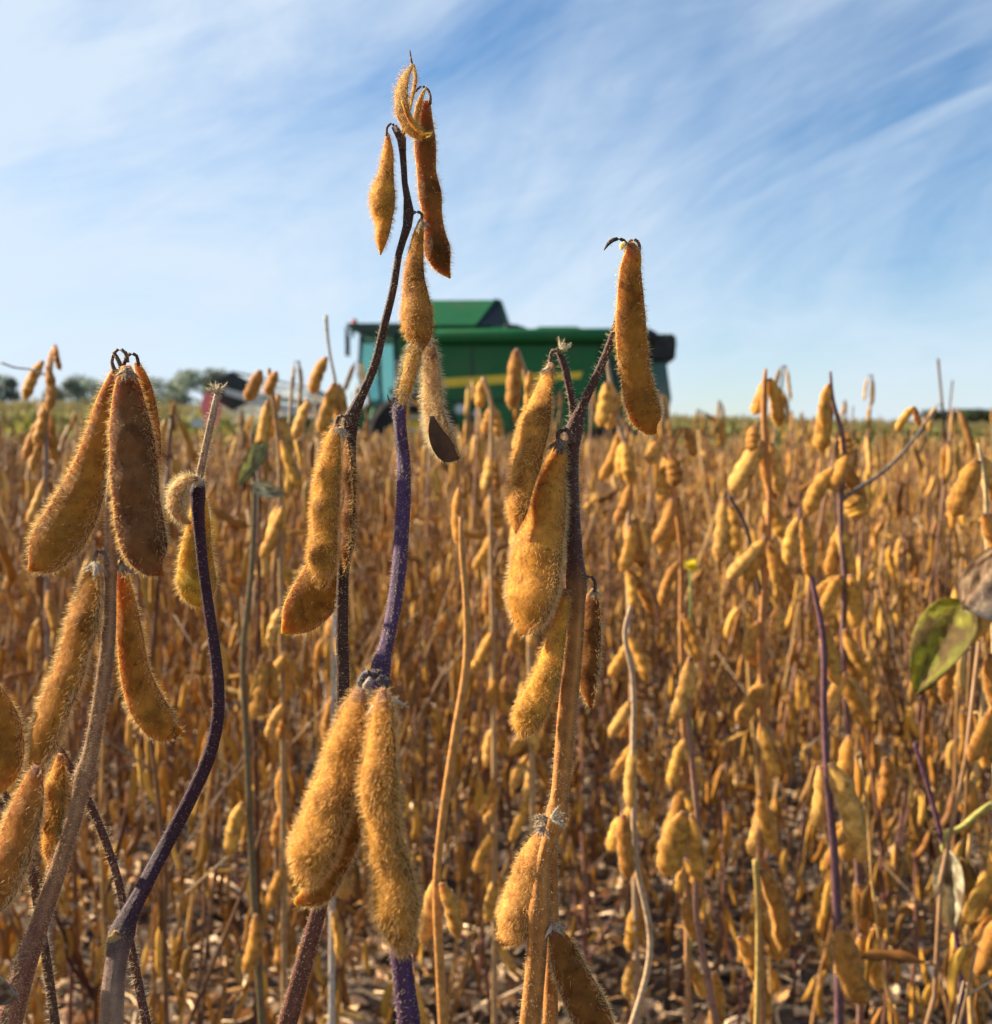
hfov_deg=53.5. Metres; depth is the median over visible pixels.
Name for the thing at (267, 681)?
soybean plant
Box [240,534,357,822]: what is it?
soybean plant
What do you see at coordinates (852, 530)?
soybean plant
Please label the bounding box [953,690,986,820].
soybean plant
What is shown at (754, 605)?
soybean plant
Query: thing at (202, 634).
soybean plant
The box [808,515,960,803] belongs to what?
soybean plant
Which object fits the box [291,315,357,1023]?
soybean plant
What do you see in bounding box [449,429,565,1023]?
soybean plant
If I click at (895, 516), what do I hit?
soybean plant
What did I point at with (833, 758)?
soybean plant
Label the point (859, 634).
soybean plant
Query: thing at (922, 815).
soybean plant
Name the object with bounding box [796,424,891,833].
soybean plant
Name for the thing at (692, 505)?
soybean plant
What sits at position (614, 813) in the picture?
soybean plant
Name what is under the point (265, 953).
soybean plant
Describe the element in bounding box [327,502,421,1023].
soybean plant
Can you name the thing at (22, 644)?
soybean plant
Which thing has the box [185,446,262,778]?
soybean plant
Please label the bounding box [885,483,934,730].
soybean plant
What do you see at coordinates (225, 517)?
soybean plant
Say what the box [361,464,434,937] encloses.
soybean plant
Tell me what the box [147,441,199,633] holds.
soybean plant
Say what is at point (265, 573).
soybean plant
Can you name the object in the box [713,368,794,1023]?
soybean plant
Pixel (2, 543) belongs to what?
soybean plant
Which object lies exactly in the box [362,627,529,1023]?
soybean plant
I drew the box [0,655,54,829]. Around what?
soybean plant
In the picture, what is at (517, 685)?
soybean plant
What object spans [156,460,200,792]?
soybean plant
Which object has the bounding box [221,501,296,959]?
soybean plant
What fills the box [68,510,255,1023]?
soybean plant
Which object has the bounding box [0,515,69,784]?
soybean plant
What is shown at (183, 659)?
soybean plant
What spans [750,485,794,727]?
soybean plant
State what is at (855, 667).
soybean plant
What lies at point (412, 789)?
soybean plant
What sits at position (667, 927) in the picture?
soybean plant
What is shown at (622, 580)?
soybean plant
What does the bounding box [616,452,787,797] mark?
soybean plant
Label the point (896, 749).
soybean plant
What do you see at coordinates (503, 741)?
soybean plant
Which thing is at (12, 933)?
soybean plant
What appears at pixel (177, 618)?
soybean plant
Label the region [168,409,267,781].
soybean plant
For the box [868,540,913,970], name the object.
soybean plant
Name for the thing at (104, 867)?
soybean plant
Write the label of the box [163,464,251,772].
soybean plant
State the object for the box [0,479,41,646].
soybean plant
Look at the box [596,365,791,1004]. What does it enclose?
soybean plant
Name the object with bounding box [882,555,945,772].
soybean plant
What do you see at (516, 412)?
soybean plant
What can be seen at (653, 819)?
soybean plant
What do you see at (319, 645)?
soybean plant
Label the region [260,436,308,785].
soybean plant
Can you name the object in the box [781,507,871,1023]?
soybean plant
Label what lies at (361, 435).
soybean plant
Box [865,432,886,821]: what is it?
soybean plant
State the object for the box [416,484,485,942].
soybean plant
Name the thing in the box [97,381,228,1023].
soybean plant
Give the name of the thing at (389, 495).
soybean plant
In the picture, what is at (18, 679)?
soybean plant
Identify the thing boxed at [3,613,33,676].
soybean plant
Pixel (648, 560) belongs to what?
soybean plant
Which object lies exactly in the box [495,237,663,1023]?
soybean plant
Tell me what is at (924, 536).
soybean plant
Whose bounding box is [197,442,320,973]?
soybean plant
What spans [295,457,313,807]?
soybean plant
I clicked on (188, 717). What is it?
soybean plant
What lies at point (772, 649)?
soybean plant
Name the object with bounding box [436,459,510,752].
soybean plant
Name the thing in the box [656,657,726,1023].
soybean plant
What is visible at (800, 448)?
soybean plant
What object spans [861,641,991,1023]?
soybean plant
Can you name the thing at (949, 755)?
soybean plant
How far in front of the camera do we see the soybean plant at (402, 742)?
1.87 m
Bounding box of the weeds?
[0,417,991,484]
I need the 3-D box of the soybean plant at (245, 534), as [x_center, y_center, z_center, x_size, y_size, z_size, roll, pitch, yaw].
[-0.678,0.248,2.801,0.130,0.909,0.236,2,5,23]
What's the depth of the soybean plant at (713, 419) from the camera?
2.05 m
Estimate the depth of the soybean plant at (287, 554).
1.98 m
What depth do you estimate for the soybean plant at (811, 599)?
2.77 m
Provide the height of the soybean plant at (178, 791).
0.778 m
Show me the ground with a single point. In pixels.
(600, 957)
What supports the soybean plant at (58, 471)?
on the ground
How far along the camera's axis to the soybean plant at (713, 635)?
2.69 m
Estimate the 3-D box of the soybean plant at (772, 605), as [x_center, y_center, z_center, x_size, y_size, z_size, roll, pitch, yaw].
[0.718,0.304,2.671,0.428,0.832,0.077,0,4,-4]
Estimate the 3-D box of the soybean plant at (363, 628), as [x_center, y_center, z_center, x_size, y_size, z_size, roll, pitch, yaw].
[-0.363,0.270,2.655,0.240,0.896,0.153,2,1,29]
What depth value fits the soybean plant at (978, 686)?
1.95 m
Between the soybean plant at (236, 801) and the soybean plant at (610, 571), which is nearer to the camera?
the soybean plant at (236, 801)
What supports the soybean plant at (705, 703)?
on the ground
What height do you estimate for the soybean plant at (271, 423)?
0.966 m
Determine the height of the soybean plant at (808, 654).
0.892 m
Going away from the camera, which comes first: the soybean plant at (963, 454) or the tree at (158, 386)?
the soybean plant at (963, 454)
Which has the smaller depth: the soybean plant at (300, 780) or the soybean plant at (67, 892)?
the soybean plant at (67, 892)
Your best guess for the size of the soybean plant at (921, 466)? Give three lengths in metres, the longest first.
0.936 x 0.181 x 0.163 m
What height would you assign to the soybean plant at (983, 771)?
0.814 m
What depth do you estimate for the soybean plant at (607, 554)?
1.82 m
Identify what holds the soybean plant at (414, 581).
on the ground
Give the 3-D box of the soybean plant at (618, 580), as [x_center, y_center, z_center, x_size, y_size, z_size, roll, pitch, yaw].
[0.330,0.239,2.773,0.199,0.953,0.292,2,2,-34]
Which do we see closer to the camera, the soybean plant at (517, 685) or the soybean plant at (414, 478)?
the soybean plant at (414, 478)
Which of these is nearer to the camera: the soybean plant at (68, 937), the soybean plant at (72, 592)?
the soybean plant at (68, 937)
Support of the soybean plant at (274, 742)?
on the ground
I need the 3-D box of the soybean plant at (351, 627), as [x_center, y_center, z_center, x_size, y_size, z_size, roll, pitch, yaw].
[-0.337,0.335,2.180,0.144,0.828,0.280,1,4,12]
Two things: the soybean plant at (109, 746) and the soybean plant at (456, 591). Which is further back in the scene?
the soybean plant at (456, 591)
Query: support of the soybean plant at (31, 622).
on the ground
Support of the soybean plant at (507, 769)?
on the ground
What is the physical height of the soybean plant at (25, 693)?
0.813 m
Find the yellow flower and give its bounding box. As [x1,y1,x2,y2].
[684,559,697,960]
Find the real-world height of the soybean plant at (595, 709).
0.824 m
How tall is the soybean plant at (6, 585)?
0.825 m
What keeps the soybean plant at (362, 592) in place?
on the ground
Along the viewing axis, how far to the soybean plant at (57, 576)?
2.51 m
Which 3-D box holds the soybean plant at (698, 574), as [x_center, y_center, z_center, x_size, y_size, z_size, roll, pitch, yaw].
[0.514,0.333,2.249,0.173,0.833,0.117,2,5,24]
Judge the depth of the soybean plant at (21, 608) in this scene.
2.08 m
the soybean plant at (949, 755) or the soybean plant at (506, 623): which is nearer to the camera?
the soybean plant at (949, 755)
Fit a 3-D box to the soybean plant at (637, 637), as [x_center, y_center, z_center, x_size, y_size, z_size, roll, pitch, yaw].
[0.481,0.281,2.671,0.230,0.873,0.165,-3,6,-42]
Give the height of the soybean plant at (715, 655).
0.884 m
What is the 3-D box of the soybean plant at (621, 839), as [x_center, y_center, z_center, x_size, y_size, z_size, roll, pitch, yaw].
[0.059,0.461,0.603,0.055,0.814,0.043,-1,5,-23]
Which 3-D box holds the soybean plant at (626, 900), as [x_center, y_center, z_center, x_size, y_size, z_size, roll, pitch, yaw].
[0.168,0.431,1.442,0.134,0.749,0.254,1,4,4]
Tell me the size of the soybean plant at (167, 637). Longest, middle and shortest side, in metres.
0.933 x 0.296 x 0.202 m
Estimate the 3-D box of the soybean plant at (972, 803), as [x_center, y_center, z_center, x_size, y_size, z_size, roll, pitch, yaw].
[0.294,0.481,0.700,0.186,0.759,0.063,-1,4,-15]
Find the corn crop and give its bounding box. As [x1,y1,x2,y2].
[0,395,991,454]
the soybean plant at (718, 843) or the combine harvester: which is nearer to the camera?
the soybean plant at (718, 843)
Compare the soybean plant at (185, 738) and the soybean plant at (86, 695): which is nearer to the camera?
the soybean plant at (86, 695)
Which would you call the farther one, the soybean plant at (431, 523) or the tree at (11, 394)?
the tree at (11, 394)
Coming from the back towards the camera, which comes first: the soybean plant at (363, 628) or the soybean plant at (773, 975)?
the soybean plant at (363, 628)
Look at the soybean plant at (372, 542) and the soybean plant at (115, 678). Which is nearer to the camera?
the soybean plant at (115, 678)
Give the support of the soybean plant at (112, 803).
on the ground
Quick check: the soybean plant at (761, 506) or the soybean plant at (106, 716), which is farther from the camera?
the soybean plant at (761, 506)
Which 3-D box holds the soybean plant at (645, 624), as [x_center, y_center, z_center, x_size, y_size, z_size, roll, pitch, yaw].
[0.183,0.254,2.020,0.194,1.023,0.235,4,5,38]
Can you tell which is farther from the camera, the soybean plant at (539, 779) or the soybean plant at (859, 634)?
the soybean plant at (539, 779)
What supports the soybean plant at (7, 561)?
on the ground
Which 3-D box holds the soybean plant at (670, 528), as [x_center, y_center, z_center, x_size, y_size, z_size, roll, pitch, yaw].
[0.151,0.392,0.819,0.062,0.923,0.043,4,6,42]
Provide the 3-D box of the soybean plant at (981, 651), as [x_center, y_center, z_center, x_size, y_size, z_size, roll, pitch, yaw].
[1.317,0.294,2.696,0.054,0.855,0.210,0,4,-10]
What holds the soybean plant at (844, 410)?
on the ground
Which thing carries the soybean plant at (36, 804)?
on the ground
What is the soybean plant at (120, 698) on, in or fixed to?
on the ground
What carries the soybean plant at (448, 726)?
on the ground
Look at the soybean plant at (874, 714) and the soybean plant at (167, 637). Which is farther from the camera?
the soybean plant at (167, 637)
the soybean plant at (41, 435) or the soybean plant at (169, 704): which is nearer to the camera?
the soybean plant at (41, 435)
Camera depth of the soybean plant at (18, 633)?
2.65 m
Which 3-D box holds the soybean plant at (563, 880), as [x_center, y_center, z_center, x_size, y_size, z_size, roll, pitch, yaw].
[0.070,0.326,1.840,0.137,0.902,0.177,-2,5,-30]
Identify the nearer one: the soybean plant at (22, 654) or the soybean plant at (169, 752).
the soybean plant at (22, 654)
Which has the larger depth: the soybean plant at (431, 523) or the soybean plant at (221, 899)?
the soybean plant at (431, 523)
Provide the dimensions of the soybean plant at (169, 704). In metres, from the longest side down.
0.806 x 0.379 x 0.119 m
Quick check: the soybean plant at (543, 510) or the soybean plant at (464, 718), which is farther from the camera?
the soybean plant at (464, 718)
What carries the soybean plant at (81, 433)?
on the ground
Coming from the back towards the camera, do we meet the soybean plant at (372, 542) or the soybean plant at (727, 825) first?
the soybean plant at (372, 542)
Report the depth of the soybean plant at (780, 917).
0.64 m
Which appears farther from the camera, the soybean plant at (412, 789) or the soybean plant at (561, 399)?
the soybean plant at (561, 399)
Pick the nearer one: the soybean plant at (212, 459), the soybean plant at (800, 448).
the soybean plant at (800, 448)
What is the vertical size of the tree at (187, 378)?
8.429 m
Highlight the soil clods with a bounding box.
[1,585,991,1023]
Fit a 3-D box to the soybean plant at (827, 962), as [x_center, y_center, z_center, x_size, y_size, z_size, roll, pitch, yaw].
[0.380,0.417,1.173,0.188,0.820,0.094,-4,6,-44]
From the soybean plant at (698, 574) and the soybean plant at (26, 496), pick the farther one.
the soybean plant at (698, 574)
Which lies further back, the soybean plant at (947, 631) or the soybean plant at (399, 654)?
the soybean plant at (399, 654)
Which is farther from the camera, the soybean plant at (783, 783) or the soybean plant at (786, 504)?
the soybean plant at (783, 783)
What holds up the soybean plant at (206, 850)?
on the ground
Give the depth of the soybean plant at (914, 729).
1.21 m
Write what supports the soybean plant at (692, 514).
on the ground
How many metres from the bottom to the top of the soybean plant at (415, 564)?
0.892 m
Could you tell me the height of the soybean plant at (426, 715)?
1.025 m
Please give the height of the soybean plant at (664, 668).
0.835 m
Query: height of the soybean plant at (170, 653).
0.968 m
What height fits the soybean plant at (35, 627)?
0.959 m
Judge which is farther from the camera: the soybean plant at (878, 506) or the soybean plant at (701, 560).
the soybean plant at (701, 560)
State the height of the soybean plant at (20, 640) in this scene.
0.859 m
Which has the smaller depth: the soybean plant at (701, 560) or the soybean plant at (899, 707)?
the soybean plant at (899, 707)
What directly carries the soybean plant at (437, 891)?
on the ground
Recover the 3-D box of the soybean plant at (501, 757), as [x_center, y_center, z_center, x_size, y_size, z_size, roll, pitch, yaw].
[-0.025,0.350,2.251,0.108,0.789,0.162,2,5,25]
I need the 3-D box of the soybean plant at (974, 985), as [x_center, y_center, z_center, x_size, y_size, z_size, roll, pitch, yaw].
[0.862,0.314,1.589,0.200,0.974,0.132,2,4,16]
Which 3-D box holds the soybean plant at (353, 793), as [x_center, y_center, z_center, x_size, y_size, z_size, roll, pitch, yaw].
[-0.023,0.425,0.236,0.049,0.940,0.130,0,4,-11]
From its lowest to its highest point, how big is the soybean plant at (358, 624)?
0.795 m
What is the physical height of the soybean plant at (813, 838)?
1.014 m
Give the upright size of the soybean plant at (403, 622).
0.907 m
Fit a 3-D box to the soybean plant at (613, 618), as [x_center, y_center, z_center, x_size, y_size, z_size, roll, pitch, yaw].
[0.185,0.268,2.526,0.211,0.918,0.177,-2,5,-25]
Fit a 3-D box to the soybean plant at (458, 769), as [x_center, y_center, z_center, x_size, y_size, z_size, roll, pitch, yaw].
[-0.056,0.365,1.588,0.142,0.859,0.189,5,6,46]
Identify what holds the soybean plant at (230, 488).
on the ground
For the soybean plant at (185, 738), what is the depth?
2.19 m
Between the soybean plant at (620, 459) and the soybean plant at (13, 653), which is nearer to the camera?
the soybean plant at (620, 459)
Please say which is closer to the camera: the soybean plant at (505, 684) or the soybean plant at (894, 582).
the soybean plant at (505, 684)
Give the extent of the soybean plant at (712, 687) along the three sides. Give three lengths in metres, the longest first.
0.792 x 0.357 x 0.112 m
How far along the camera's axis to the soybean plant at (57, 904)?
1.75 m
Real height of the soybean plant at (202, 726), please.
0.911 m
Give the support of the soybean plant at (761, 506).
on the ground
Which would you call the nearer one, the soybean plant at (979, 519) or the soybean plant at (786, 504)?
the soybean plant at (786, 504)
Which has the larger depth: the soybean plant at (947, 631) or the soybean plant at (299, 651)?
the soybean plant at (299, 651)
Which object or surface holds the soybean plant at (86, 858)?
on the ground
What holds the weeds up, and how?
on the ground
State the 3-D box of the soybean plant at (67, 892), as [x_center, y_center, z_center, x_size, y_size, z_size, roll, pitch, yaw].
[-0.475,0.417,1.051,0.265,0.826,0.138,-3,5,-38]
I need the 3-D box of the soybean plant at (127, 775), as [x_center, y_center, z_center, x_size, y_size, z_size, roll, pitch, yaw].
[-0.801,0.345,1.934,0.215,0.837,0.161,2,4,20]
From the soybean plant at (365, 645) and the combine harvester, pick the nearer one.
the soybean plant at (365, 645)
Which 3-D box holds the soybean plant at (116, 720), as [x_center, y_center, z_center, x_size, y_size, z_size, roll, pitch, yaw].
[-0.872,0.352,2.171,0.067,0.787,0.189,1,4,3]
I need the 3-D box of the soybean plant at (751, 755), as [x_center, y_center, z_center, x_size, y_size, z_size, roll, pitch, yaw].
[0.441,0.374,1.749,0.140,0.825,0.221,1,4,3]
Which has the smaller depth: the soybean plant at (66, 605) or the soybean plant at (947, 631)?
the soybean plant at (947, 631)
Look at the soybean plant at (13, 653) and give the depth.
2.48 m
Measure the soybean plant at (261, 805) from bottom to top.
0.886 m
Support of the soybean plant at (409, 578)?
on the ground
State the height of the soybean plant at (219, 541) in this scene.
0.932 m
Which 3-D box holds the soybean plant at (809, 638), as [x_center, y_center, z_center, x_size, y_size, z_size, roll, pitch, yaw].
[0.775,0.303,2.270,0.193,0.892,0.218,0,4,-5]
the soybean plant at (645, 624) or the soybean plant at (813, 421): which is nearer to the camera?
the soybean plant at (645, 624)
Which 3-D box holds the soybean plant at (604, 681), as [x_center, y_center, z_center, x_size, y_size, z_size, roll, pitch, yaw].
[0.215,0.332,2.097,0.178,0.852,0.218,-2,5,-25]
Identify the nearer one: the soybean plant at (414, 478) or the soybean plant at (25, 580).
the soybean plant at (414, 478)
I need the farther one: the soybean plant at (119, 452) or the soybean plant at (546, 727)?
the soybean plant at (546, 727)
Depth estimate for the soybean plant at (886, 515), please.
1.70 m
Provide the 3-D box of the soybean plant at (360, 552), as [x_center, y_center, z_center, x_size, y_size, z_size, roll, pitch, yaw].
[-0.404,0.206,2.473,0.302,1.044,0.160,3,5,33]
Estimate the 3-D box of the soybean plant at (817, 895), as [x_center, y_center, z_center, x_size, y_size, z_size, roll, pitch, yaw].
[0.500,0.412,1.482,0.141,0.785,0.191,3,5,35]
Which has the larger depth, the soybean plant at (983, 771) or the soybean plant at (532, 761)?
the soybean plant at (983, 771)
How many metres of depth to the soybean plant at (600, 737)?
1.68 m
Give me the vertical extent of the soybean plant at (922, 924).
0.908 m
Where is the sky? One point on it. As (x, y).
(804, 186)
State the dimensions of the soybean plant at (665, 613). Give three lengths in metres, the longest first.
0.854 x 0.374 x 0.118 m
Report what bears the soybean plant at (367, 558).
on the ground
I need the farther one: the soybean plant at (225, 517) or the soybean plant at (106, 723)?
the soybean plant at (106, 723)
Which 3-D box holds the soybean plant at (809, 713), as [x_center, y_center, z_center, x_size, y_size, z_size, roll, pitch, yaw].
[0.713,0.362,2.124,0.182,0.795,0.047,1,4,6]
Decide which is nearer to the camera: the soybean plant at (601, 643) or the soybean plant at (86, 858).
the soybean plant at (86, 858)
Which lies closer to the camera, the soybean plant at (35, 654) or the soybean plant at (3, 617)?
the soybean plant at (3, 617)
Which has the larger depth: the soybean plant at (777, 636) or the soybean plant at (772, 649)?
the soybean plant at (772, 649)
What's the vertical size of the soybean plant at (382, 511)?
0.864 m
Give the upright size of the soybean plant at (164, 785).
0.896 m
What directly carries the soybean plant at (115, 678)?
on the ground
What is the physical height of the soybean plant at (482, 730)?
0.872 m
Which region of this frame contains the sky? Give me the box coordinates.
[0,0,991,421]
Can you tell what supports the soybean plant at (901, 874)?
on the ground
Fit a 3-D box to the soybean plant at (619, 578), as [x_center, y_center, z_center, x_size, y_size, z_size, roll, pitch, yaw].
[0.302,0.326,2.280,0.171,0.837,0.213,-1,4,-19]
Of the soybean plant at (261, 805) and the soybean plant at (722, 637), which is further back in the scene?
the soybean plant at (722, 637)
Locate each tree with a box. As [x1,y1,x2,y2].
[0,374,33,414]
[40,373,102,425]
[149,376,167,426]
[156,367,258,415]
[919,407,991,423]
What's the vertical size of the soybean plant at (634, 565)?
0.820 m
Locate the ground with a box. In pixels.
[0,451,991,1023]
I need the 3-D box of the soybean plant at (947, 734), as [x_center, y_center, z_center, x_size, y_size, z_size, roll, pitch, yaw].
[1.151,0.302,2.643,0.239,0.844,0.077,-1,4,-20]
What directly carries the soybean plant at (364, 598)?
on the ground
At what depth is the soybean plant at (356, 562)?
2.03 m
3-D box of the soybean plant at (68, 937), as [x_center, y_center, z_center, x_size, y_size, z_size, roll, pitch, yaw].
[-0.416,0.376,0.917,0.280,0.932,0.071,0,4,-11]
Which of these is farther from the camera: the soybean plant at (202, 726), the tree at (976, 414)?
the tree at (976, 414)
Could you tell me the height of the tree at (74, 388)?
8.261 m
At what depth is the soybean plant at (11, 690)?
1.43 m
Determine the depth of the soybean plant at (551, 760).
2.26 m
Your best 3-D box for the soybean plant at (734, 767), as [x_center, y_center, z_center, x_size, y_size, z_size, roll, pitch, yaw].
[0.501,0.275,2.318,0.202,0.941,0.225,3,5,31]
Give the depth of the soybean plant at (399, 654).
2.36 m
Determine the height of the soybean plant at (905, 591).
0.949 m
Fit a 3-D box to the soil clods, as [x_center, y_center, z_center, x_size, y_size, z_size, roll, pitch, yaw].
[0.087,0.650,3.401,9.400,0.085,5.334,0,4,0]
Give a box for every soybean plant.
[0,344,70,1023]
[0,348,182,1023]
[0,414,197,1023]
[0,430,15,633]
[0,459,42,913]
[0,461,97,838]
[0,463,72,1012]
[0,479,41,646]
[0,481,28,703]
[0,500,28,975]
[0,505,123,981]
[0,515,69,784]
[0,523,69,755]
[0,532,5,586]
[0,555,118,712]
[0,555,182,1023]
[0,582,32,687]
[0,651,94,977]
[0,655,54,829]
[0,678,84,928]
[0,684,155,1023]
[0,722,175,1023]
[0,882,32,978]
[1,517,44,701]
[1,573,116,1023]
[2,629,55,955]
[3,561,75,692]
[3,572,53,720]
[3,575,33,642]
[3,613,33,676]
[3,907,254,1023]
[5,465,92,756]
[5,488,57,717]
[8,421,79,1023]
[9,562,113,842]
[15,540,106,937]
[24,428,115,719]
[24,475,139,895]
[28,399,119,1023]
[30,513,130,836]
[30,539,91,712]
[51,417,83,747]
[67,508,107,805]
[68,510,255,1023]
[69,409,121,792]
[69,507,124,828]
[71,549,82,735]
[77,435,136,816]
[85,542,190,884]
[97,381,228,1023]
[98,473,164,882]
[101,570,310,1023]
[102,453,172,777]
[104,507,174,755]
[110,413,198,828]
[132,400,237,949]
[140,481,193,751]
[140,576,186,1023]
[146,475,302,838]
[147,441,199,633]
[152,442,222,780]
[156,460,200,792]
[158,525,207,789]
[159,447,226,810]
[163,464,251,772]
[163,561,206,768]
[166,446,218,781]
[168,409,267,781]
[168,517,261,939]
[177,469,364,1023]
[179,442,228,786]
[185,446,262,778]
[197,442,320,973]
[198,453,317,892]
[200,429,248,711]
[202,452,216,760]
[208,507,423,1023]
[209,459,427,1023]
[215,476,243,647]
[217,449,297,662]
[217,478,329,1023]
[221,412,257,906]
[221,434,285,1023]
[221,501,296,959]
[222,377,500,1011]
[224,478,264,792]
[226,360,356,1010]
[229,594,328,1023]
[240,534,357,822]
[243,368,305,1009]
[246,509,300,953]
[256,470,323,743]
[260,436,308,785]
[261,529,318,751]
[270,441,448,979]
[271,392,374,661]
[276,50,454,1023]
[277,375,353,718]
[283,336,466,1023]
[283,457,420,858]
[284,468,313,758]
[286,438,361,1023]
[286,507,375,735]
[287,498,380,873]
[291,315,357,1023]
[292,431,394,774]
[292,435,438,932]
[293,449,423,968]
[295,429,364,697]
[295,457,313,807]
[296,400,427,909]
[296,580,380,721]
[302,501,415,852]
[311,458,364,737]
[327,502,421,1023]
[344,361,480,887]
[348,514,410,856]
[349,449,416,640]
[349,553,381,646]
[350,466,369,666]
[354,450,421,769]
[354,458,476,767]
[358,449,423,788]
[358,616,373,668]
[360,441,413,650]
[361,441,414,739]
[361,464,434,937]
[362,423,481,876]
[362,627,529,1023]
[364,440,387,636]
[371,467,475,753]
[389,465,458,863]
[394,484,459,777]
[402,395,460,750]
[406,398,552,828]
[413,459,485,874]
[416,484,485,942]
[418,487,471,1023]
[427,471,504,1014]
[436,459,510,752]
[441,466,507,803]
[447,483,515,816]
[447,490,605,965]
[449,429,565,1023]
[457,398,583,982]
[457,504,503,829]
[459,407,513,997]
[461,473,675,916]
[467,632,547,829]
[470,405,588,936]
[470,508,516,735]
[471,376,516,1023]
[479,468,542,834]
[481,463,526,767]
[487,562,548,782]
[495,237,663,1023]
[497,434,664,953]
[497,533,555,787]
[500,449,564,907]
[504,348,551,978]
[507,390,565,657]
[512,469,633,913]
[535,464,683,886]
[540,452,632,801]
[546,437,615,788]
[548,548,668,964]
[552,474,706,984]
[565,486,624,748]
[565,609,661,1023]
[570,390,649,835]
[576,428,666,758]
[579,503,642,745]
[581,472,616,827]
[584,521,630,764]
[594,478,657,821]
[595,360,661,1023]
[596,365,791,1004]
[600,481,656,707]
[604,476,691,827]
[604,605,653,1023]
[613,515,672,747]
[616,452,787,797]
[618,481,656,745]
[622,482,688,745]
[632,465,743,759]
[633,455,687,739]
[639,470,762,954]
[640,494,754,975]
[642,455,706,718]
[645,453,703,734]
[651,427,706,1023]
[652,429,750,833]
[653,434,840,1023]
[655,514,786,1011]
[656,392,808,964]
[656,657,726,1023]
[660,485,738,766]
[669,453,794,856]
[669,487,727,776]
[669,500,723,825]
[677,451,820,731]
[685,489,828,734]
[687,492,740,784]
[687,498,734,736]
[694,409,837,812]
[700,488,788,970]
[708,441,822,792]
[708,859,793,1023]
[711,454,769,716]
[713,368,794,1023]
[714,400,809,829]
[716,421,850,1023]
[719,451,789,799]
[720,453,820,982]
[738,523,822,791]
[741,563,788,795]
[745,495,787,756]
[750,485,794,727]
[752,521,815,866]
[766,413,820,736]
[766,495,813,737]
[772,374,899,931]
[780,450,874,826]
[780,560,953,1023]
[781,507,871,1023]
[787,496,870,845]
[789,521,880,1008]
[794,477,898,928]
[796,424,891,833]
[799,433,902,917]
[799,518,896,1023]
[803,371,935,1023]
[804,446,893,764]
[808,416,902,732]
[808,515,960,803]
[812,466,874,746]
[812,489,986,918]
[816,427,944,923]
[818,358,965,1023]
[827,406,923,859]
[831,400,913,757]
[831,439,934,753]
[837,683,989,1023]
[844,445,991,1020]
[849,433,952,1023]
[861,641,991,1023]
[864,503,913,755]
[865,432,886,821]
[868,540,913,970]
[873,461,919,739]
[877,663,991,1023]
[878,700,988,1023]
[882,412,984,881]
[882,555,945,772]
[883,626,991,1004]
[884,407,974,1023]
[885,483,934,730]
[890,380,983,943]
[891,437,948,742]
[901,493,971,781]
[902,485,949,752]
[909,443,991,981]
[912,511,991,788]
[913,518,991,1023]
[922,557,968,1020]
[924,457,979,857]
[935,504,991,692]
[938,438,968,789]
[942,536,991,865]
[947,644,978,1023]
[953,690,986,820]
[959,557,990,709]
[966,651,980,714]
[967,669,989,1004]
[972,410,991,682]
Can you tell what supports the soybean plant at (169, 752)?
on the ground
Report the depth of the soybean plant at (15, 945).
1.16 m
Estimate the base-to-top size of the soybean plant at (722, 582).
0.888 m
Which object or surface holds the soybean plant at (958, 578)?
on the ground
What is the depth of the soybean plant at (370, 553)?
2.79 m
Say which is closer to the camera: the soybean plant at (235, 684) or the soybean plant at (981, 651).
the soybean plant at (235, 684)
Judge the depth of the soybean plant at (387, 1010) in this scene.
0.95 m
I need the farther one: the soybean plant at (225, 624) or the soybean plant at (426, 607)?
the soybean plant at (225, 624)
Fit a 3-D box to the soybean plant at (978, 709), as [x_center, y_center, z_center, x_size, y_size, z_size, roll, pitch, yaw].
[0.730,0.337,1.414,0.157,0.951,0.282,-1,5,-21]
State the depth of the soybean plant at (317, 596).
0.26 m
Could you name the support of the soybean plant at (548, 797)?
on the ground
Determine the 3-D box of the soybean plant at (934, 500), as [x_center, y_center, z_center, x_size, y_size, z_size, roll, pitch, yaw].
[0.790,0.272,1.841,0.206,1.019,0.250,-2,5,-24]
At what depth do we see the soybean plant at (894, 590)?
2.59 m
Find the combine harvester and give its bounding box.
[191,299,676,473]
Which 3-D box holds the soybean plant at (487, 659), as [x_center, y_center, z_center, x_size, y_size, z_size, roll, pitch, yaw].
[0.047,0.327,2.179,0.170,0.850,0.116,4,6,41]
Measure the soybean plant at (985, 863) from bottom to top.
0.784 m
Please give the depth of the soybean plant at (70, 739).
1.38 m
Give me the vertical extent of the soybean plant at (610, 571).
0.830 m
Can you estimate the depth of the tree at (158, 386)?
130.41 m
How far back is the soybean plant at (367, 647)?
2.08 m
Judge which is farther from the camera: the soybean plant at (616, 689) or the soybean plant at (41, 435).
the soybean plant at (616, 689)

